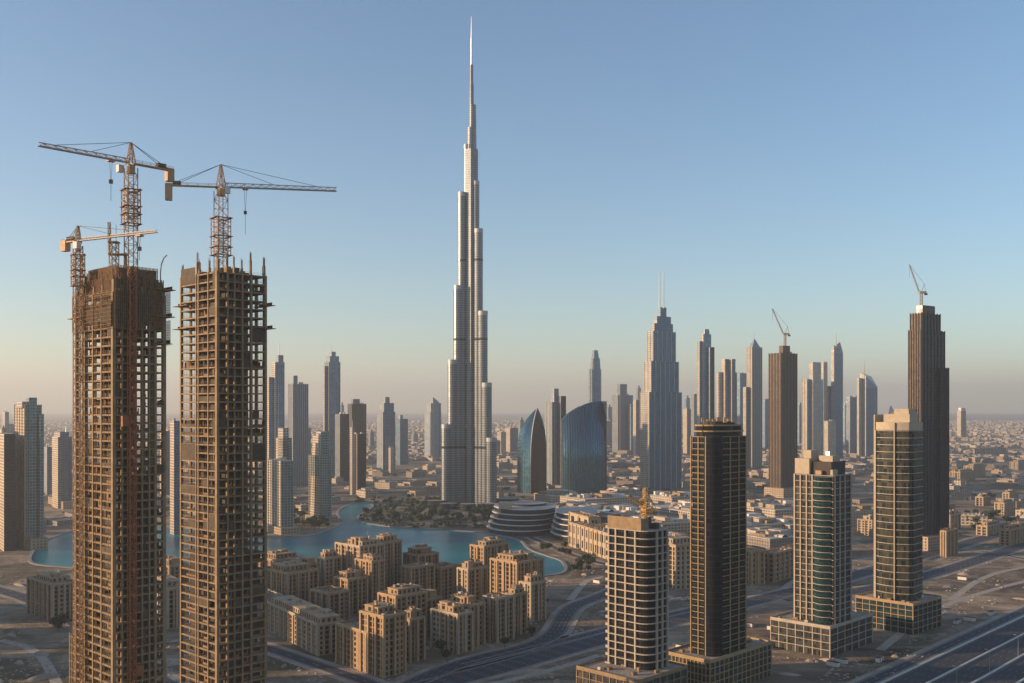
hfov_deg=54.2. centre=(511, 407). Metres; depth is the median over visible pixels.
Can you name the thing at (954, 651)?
highway marking
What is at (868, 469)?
house
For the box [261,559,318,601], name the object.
apartment block
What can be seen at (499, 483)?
house
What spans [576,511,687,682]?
balcony tower
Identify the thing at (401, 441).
skyscraper
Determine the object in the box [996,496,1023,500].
house
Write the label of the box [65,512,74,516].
house
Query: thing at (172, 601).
apartment block
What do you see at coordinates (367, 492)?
house
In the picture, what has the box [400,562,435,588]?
apartment block
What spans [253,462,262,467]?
house
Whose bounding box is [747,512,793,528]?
mall hall
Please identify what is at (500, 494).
house
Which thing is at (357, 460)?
skyscraper
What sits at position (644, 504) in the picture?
saddle crane
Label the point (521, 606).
apartment block
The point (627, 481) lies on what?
house
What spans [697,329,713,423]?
skyscraper
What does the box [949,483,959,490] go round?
house
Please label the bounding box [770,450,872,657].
stone grid tower
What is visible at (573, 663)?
dirt track
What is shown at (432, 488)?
house
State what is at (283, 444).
skyscraper
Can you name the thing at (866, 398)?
skyscraper
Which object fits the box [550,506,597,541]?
terraced building
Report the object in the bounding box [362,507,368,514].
tree
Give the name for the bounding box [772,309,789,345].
luffing crane
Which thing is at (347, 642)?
apartment block
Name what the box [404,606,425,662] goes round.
apartment block
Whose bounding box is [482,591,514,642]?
apartment block
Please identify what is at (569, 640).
side road marking
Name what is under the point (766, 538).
mall hall
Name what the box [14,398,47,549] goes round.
skyscraper
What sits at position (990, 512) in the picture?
tree
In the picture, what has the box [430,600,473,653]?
apartment block
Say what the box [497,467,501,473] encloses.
house
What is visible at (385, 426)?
skyscraper
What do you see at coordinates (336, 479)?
house
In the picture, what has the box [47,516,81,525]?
house
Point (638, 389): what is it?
skyscraper
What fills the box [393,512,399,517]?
tree
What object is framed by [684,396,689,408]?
skyscraper
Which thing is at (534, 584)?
apartment block
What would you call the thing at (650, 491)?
house
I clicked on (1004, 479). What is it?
house
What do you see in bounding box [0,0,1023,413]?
sky
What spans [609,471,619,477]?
house
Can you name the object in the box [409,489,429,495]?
house
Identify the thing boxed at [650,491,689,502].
mall hall
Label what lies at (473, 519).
tree
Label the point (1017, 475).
house
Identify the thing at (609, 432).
skyscraper
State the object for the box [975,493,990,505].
building
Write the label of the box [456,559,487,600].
apartment block
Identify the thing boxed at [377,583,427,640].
apartment block
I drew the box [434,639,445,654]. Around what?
tree
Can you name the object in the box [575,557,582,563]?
tree
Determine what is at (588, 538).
stone hall
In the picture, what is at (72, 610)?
window
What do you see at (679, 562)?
mall wing
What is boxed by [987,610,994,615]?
site hut
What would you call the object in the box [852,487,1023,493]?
road
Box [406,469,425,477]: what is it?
house
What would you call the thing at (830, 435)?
office block
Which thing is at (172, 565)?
apartment block
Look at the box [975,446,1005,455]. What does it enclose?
building
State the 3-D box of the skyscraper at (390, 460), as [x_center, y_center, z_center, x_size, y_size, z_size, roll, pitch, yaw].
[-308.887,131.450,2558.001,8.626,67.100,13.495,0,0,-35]
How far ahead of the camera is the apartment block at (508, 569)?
798.81 m
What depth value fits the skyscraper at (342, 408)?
3801.19 m
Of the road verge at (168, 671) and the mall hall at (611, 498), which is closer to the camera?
the road verge at (168, 671)
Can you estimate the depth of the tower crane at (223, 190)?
465.64 m
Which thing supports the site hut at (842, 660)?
on the ground
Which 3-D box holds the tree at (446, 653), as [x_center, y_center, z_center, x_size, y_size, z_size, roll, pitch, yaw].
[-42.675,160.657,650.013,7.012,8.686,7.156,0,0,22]
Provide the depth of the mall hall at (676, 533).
1071.62 m
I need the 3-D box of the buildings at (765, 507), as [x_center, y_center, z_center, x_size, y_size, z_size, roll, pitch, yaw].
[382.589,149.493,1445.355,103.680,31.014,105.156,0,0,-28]
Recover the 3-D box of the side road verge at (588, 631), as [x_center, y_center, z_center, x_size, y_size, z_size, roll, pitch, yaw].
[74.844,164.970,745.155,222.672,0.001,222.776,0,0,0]
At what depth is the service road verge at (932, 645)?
694.61 m
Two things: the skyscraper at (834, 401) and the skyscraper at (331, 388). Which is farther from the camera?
the skyscraper at (834, 401)
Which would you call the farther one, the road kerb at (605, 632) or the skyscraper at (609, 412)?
the skyscraper at (609, 412)
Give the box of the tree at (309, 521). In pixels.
[306,518,313,527]
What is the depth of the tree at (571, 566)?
990.30 m
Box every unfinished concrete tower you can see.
[67,264,175,682]
[172,250,275,682]
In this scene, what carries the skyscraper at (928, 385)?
on the ground
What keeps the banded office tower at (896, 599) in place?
on the ground
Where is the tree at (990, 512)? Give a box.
[985,510,992,518]
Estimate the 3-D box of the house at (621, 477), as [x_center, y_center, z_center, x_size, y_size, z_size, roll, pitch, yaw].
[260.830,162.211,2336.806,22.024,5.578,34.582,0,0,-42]
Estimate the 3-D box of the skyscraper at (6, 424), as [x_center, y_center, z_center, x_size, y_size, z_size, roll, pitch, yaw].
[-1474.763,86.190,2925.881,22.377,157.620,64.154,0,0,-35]
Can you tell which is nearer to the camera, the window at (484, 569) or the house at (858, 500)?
the window at (484, 569)
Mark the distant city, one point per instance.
(623, 458)
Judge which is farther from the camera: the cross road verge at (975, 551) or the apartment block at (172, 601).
the cross road verge at (975, 551)
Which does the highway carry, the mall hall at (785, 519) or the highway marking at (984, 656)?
the highway marking at (984, 656)
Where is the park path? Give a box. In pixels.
[410,508,428,523]
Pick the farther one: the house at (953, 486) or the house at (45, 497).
the house at (953, 486)
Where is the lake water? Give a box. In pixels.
[31,503,563,574]
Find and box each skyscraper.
[0,429,14,550]
[2,411,13,433]
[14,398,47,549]
[44,444,51,494]
[48,429,74,508]
[160,429,169,494]
[170,418,179,534]
[262,457,299,534]
[267,345,284,458]
[276,428,291,459]
[288,376,307,485]
[305,431,337,522]
[308,428,310,454]
[323,352,339,477]
[335,412,348,480]
[340,403,343,413]
[348,399,365,433]
[349,420,365,494]
[368,429,373,445]
[377,397,394,469]
[388,446,393,472]
[396,415,407,464]
[411,431,417,441]
[424,397,440,456]
[518,417,523,436]
[545,389,565,484]
[589,350,600,401]
[607,405,611,420]
[607,420,611,445]
[612,384,632,452]
[633,399,639,455]
[636,386,640,399]
[640,272,681,489]
[683,408,690,454]
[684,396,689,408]
[691,393,696,435]
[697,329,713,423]
[716,359,736,423]
[737,372,745,434]
[743,339,761,468]
[762,398,768,448]
[764,346,796,497]
[797,403,801,445]
[802,362,822,456]
[821,361,826,454]
[826,334,842,457]
[843,403,845,442]
[846,396,856,453]
[857,362,876,455]
[908,305,948,550]
[957,408,966,436]
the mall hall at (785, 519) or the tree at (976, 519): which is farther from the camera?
the tree at (976, 519)
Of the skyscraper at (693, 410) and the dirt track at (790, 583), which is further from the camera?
the skyscraper at (693, 410)
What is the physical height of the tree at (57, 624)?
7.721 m
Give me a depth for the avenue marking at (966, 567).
1085.00 m
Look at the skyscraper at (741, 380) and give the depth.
3605.82 m
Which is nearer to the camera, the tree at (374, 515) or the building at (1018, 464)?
the tree at (374, 515)
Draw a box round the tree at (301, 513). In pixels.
[298,510,305,518]
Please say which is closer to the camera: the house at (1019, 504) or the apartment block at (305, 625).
the apartment block at (305, 625)
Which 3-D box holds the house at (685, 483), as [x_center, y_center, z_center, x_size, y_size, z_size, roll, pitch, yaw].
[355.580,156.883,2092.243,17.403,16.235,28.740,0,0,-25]
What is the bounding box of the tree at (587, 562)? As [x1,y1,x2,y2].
[585,559,591,564]
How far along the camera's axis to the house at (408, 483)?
2130.96 m
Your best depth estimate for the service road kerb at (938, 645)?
682.40 m
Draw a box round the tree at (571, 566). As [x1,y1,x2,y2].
[569,564,576,573]
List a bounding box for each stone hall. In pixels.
[568,511,600,523]
[568,521,607,559]
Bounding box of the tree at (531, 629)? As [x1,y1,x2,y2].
[526,626,535,634]
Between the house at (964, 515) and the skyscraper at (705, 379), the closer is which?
the house at (964, 515)
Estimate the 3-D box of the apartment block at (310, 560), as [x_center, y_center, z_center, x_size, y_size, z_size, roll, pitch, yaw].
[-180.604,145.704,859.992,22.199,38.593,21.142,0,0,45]
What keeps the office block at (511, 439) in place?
on the ground
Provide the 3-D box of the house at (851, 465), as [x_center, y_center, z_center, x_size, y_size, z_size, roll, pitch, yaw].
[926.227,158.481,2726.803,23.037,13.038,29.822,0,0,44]
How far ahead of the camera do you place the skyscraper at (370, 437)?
4005.59 m
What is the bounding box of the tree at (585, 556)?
[581,554,588,563]
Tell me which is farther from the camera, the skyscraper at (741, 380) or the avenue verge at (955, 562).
the skyscraper at (741, 380)
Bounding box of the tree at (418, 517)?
[414,515,421,524]
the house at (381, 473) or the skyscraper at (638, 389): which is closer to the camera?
the house at (381, 473)
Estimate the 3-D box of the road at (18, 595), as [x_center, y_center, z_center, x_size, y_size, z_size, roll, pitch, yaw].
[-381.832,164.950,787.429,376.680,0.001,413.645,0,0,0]
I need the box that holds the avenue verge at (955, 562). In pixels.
[791,546,1023,601]
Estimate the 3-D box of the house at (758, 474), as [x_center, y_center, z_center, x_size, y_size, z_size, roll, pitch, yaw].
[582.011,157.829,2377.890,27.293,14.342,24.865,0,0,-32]
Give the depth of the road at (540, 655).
685.86 m
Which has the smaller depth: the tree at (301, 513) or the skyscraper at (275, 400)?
the tree at (301, 513)
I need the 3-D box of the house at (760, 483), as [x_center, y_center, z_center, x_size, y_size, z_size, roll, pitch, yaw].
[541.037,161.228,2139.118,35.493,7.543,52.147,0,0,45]
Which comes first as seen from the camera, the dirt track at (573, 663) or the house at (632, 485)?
the dirt track at (573, 663)
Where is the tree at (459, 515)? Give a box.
[456,513,463,518]
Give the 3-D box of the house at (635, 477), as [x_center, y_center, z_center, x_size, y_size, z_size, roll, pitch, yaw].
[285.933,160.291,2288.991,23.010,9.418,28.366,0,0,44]
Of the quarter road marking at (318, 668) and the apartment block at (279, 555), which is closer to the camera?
the quarter road marking at (318, 668)
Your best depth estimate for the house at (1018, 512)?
1505.11 m
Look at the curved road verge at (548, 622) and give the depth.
731.58 m
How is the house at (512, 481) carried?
on the ground
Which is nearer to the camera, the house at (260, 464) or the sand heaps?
the sand heaps
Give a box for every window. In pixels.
[55,610,72,618]
[169,619,175,627]
[280,624,334,653]
[391,543,398,586]
[460,569,484,593]
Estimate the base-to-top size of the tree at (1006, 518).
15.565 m
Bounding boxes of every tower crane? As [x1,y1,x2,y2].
[38,142,173,266]
[60,226,157,682]
[165,164,336,270]
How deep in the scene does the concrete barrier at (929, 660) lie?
674.53 m
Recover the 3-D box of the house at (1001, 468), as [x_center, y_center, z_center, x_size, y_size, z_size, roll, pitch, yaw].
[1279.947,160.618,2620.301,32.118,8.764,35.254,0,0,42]
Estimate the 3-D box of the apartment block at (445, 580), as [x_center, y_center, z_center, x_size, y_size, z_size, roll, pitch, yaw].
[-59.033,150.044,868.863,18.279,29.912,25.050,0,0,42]
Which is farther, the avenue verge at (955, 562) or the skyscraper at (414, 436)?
the skyscraper at (414, 436)
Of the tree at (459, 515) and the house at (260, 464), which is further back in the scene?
the house at (260, 464)
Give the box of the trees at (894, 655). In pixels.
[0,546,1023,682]
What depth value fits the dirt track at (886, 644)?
843.86 m
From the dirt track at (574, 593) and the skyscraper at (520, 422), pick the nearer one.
the dirt track at (574, 593)
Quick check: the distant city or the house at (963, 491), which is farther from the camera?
the distant city
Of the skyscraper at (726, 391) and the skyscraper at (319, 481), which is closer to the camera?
the skyscraper at (319, 481)
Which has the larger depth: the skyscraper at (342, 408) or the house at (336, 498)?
the skyscraper at (342, 408)
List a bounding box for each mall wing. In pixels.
[669,533,689,590]
[747,546,764,585]
[765,544,793,582]
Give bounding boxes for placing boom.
[107,222,127,274]
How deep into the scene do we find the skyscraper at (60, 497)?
1645.69 m
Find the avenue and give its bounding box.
[775,542,1023,600]
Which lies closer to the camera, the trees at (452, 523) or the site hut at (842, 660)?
the site hut at (842, 660)
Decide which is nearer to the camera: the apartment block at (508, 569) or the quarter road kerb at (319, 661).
the quarter road kerb at (319, 661)
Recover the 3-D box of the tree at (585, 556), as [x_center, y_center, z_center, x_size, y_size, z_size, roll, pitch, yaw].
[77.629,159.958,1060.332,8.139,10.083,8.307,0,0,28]
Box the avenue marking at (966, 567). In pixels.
[785,546,1023,596]
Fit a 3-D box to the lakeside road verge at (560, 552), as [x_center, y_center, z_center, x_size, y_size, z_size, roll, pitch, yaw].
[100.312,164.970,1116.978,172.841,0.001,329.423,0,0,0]
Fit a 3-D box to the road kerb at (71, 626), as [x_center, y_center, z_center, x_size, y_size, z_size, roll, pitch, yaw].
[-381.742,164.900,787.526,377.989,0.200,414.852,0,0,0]
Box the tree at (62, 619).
[56,616,65,628]
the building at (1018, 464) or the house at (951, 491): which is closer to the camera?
the house at (951, 491)
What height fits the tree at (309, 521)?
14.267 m
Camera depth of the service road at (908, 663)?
683.02 m
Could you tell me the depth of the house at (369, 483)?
2116.24 m
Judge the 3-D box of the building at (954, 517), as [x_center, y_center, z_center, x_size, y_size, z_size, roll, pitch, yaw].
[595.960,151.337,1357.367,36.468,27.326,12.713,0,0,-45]
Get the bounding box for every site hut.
[680,595,687,599]
[747,622,753,626]
[826,660,839,667]
[834,657,847,663]
[875,655,883,662]
[953,618,960,623]
[957,576,966,579]
[963,616,975,621]
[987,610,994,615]
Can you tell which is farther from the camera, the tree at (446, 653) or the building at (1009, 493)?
the building at (1009, 493)
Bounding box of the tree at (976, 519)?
[972,516,979,526]
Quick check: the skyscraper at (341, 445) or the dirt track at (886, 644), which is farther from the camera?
the skyscraper at (341, 445)
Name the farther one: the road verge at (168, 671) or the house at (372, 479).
the house at (372, 479)
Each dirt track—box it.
[0,639,61,682]
[398,654,600,682]
[567,577,597,599]
[781,558,873,587]
[876,580,1023,650]
[946,566,1023,599]
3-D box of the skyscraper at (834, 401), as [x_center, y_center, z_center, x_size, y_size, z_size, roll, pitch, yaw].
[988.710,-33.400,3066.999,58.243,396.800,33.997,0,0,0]
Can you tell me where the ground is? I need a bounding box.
[0,414,1023,682]
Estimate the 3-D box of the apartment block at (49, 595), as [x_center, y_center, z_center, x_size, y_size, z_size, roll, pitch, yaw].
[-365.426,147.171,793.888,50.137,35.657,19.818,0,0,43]
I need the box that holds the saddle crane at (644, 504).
[627,487,656,518]
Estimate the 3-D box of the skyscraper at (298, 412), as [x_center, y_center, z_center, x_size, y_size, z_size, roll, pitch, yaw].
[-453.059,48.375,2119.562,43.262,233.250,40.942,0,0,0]
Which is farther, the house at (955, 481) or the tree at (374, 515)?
the house at (955, 481)
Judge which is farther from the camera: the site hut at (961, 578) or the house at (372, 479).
the house at (372, 479)
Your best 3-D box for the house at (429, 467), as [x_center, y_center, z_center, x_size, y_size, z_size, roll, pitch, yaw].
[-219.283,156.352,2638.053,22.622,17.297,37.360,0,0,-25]
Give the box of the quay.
[28,502,567,575]
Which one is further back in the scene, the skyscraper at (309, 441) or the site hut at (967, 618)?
the skyscraper at (309, 441)
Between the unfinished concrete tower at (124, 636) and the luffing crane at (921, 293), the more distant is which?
the luffing crane at (921, 293)
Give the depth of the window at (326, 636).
671.48 m
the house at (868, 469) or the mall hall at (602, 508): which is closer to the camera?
the mall hall at (602, 508)
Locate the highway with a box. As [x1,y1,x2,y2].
[886,617,1023,682]
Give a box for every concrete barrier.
[880,615,1023,682]
[926,633,1023,682]
[971,653,1023,682]
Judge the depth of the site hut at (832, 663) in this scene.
637.68 m
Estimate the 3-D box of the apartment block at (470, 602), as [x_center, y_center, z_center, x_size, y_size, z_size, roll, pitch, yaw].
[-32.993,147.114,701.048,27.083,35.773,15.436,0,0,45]
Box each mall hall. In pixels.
[535,489,577,503]
[554,501,592,512]
[560,492,639,506]
[579,502,659,515]
[600,486,646,497]
[601,510,689,536]
[646,499,689,518]
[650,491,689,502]
[651,521,667,528]
[669,531,687,535]
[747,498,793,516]
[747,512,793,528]
[747,526,793,549]
[775,515,793,534]
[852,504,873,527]
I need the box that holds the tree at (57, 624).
[52,620,61,630]
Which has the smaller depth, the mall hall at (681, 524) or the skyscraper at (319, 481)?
the mall hall at (681, 524)
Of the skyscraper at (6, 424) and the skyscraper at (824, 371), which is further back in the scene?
the skyscraper at (824, 371)
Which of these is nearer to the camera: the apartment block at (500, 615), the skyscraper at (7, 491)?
the apartment block at (500, 615)
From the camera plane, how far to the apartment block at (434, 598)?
715.93 m
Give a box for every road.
[0,587,176,682]
[188,621,379,682]
[402,590,607,682]
[430,533,998,682]
[469,608,689,666]
[529,537,604,564]
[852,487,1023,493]
[857,607,1023,682]
[926,550,1023,559]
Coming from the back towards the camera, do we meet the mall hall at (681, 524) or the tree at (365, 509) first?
the tree at (365, 509)
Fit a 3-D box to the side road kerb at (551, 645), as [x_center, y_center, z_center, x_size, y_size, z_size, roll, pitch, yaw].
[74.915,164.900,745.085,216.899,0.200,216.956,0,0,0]
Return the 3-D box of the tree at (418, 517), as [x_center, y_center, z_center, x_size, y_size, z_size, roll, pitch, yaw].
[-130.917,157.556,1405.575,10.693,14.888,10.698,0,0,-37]
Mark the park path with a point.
(426, 510)
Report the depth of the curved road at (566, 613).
697.29 m
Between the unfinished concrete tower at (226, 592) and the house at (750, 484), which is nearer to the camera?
the unfinished concrete tower at (226, 592)
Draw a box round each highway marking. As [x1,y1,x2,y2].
[889,618,1023,682]
[947,639,1019,681]
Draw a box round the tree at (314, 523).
[311,520,318,529]
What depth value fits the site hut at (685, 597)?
858.70 m
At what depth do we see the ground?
889.49 m
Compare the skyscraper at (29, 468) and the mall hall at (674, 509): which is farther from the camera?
the mall hall at (674, 509)
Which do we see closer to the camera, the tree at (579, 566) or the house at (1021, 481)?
the tree at (579, 566)
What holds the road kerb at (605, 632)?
on the road at (540, 655)
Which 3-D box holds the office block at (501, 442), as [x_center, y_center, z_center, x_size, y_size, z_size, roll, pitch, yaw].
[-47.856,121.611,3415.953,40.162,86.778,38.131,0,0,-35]
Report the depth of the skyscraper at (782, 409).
1851.28 m
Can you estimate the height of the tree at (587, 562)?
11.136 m
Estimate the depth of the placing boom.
387.60 m
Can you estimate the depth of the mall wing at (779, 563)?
957.44 m
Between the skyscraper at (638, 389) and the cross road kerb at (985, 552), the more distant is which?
the skyscraper at (638, 389)
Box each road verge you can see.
[0,585,179,682]
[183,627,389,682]
[394,588,607,682]
[457,535,998,682]
[476,606,689,666]
[523,537,607,566]
[755,487,1021,493]
[846,604,1023,682]
[936,549,1023,560]
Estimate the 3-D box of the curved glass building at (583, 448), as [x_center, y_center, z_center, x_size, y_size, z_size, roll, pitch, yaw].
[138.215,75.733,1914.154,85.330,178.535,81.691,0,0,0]
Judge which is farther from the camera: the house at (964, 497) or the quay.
the house at (964, 497)
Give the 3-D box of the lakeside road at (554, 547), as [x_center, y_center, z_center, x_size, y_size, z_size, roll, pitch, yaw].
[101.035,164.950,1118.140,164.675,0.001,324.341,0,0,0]
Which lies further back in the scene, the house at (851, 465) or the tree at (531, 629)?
the house at (851, 465)
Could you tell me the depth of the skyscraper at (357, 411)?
2511.62 m
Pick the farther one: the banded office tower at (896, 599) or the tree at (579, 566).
the tree at (579, 566)
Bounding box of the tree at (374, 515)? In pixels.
[371,513,378,518]
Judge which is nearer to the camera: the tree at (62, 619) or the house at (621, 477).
the tree at (62, 619)
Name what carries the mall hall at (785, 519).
on the ground
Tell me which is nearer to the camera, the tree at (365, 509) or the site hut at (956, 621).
the site hut at (956, 621)
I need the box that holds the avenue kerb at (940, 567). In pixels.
[779,546,1022,601]
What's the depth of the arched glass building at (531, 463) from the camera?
1939.87 m
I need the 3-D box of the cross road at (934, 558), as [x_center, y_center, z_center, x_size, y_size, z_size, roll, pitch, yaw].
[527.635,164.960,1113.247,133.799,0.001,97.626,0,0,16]
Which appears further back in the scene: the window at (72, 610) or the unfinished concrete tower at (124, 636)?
the window at (72, 610)
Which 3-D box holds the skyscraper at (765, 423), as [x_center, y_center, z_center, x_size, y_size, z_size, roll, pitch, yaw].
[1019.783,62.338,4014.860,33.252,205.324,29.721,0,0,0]
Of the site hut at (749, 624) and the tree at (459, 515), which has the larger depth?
the tree at (459, 515)
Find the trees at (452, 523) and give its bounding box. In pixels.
[44,436,1010,529]
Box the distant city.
[0,419,1023,467]
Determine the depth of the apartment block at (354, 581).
800.95 m
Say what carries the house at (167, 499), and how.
on the ground
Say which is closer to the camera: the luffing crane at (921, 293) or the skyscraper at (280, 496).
the luffing crane at (921, 293)
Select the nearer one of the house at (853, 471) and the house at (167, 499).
the house at (167, 499)
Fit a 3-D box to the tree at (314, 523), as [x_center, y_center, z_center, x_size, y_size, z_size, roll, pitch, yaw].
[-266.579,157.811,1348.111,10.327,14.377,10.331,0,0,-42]
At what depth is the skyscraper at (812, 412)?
3007.51 m
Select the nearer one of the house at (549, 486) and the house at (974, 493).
the house at (974, 493)
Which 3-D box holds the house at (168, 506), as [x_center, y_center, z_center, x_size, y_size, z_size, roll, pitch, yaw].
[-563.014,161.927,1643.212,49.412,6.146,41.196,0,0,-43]
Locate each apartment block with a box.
[26,571,74,620]
[157,575,187,628]
[159,555,188,596]
[258,548,298,582]
[258,588,343,655]
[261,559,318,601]
[290,554,315,567]
[310,585,350,619]
[316,549,342,586]
[333,568,368,615]
[335,531,384,570]
[335,618,366,672]
[354,553,385,602]
[359,600,406,677]
[376,533,402,588]
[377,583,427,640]
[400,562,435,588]
[402,543,439,564]
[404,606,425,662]
[421,588,442,638]
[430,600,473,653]
[435,562,461,599]
[445,591,485,646]
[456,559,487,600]
[469,536,509,592]
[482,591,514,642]
[490,550,543,593]
[505,584,527,635]
[518,571,546,621]
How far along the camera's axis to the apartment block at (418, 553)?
887.80 m
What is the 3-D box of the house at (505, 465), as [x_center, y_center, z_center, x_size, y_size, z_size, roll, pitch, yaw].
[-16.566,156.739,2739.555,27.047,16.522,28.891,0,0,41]
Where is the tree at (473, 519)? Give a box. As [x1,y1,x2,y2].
[469,516,476,524]
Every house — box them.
[44,494,51,500]
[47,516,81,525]
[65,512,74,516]
[157,496,169,503]
[158,504,188,509]
[248,470,262,474]
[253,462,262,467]
[294,494,307,499]
[295,503,307,510]
[332,476,342,482]
[332,496,340,502]
[338,481,348,485]
[356,487,376,497]
[366,476,381,481]
[366,481,374,485]
[372,470,388,476]
[375,479,395,488]
[396,480,424,485]
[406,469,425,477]
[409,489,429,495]
[411,485,440,491]
[423,464,434,470]
[426,480,440,485]
[428,470,440,473]
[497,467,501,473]
[497,477,509,480]
[497,480,504,485]
[497,491,503,497]
[499,462,512,468]
[505,478,516,484]
[547,484,554,488]
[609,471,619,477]
[615,476,628,478]
[616,478,639,484]
[617,470,630,475]
[619,484,639,487]
[629,476,639,479]
[633,466,639,471]
[641,489,663,493]
[682,479,688,486]
[747,481,754,487]
[747,491,752,497]
[750,471,762,477]
[753,481,768,485]
[763,471,768,478]
[845,463,857,468]
[845,468,858,474]
[852,497,867,503]
[863,468,873,471]
[864,479,873,485]
[949,477,964,486]
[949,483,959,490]
[949,489,956,494]
[951,489,971,496]
[956,494,974,499]
[961,512,987,525]
[972,491,990,495]
[986,465,994,469]
[991,469,1005,472]
[993,467,1008,470]
[996,477,1020,481]
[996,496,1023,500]
[1008,498,1023,507]
[1012,473,1023,477]
[1015,509,1023,517]
[1018,478,1023,484]
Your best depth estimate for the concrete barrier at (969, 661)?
652.29 m
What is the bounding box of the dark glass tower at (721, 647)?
[669,417,771,682]
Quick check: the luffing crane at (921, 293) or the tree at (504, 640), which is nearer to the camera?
the tree at (504, 640)
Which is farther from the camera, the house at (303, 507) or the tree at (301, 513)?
the house at (303, 507)
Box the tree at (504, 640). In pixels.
[500,637,509,643]
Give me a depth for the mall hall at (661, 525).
1168.61 m
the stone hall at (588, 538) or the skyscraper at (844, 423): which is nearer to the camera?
the stone hall at (588, 538)
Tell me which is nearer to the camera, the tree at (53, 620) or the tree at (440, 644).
the tree at (440, 644)
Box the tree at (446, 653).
[440,649,451,661]
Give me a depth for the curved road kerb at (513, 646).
685.24 m
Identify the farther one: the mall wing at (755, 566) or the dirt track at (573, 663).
the mall wing at (755, 566)
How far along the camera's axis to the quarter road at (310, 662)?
640.54 m
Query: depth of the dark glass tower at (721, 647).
587.48 m
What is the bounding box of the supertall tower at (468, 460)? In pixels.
[426,16,518,510]
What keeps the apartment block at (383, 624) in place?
on the ground
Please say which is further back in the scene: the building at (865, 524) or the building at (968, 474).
the building at (968, 474)
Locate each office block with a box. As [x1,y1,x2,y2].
[497,431,505,455]
[505,427,517,451]
[824,419,835,454]
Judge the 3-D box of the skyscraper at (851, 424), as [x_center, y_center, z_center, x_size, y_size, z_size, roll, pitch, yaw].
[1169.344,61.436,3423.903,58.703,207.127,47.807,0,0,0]
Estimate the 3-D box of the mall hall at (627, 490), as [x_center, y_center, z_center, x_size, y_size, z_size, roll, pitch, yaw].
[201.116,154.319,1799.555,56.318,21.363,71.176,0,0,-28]
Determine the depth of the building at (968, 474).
2250.02 m
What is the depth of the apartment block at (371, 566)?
820.71 m
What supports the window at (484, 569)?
in the apartment block at (472, 577)
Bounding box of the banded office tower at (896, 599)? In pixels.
[855,405,941,634]
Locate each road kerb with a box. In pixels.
[0,586,178,682]
[260,644,381,682]
[400,589,607,682]
[412,535,998,682]
[462,608,689,666]
[527,537,606,565]
[855,607,1023,682]
[928,550,1023,559]
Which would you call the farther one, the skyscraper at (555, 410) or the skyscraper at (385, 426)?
the skyscraper at (385, 426)
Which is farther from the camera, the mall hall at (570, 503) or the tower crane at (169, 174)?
the mall hall at (570, 503)
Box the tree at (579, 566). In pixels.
[574,563,582,574]
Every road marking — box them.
[268,645,377,682]
[408,590,607,682]
[436,536,997,682]
[468,610,683,666]
[859,608,1023,682]
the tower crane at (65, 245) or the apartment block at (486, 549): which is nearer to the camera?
the tower crane at (65, 245)
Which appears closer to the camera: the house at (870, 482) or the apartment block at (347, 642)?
the apartment block at (347, 642)
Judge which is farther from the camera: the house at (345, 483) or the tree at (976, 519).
the house at (345, 483)
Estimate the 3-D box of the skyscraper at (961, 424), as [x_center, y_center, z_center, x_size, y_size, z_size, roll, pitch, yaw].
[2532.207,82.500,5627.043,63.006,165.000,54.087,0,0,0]
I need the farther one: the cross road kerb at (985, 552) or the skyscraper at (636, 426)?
the skyscraper at (636, 426)
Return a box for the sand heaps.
[7,572,1023,681]
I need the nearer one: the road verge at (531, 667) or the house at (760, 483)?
the road verge at (531, 667)
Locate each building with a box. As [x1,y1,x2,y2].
[487,500,556,535]
[517,408,546,493]
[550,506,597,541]
[561,401,606,493]
[857,514,873,535]
[940,524,957,556]
[949,468,975,480]
[949,509,960,528]
[963,462,985,477]
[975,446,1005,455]
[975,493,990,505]
[976,519,1001,535]
[994,498,1015,515]
[999,521,1023,545]
[1002,489,1018,499]
[1010,459,1023,469]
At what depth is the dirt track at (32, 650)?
658.58 m
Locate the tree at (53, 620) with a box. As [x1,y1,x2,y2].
[49,616,57,627]
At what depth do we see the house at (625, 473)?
2423.71 m
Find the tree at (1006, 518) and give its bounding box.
[1002,515,1010,523]
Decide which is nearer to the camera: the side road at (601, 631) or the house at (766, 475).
the side road at (601, 631)
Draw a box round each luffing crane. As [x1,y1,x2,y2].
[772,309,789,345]
[909,265,927,304]
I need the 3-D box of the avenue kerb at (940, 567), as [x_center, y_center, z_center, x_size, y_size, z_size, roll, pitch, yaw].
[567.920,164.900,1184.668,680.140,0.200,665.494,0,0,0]
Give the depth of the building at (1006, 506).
1536.66 m
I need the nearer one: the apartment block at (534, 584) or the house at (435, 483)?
the apartment block at (534, 584)
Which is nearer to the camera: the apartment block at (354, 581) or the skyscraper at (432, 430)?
the apartment block at (354, 581)
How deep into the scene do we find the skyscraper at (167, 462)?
1904.83 m
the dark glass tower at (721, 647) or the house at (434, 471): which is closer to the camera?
the dark glass tower at (721, 647)

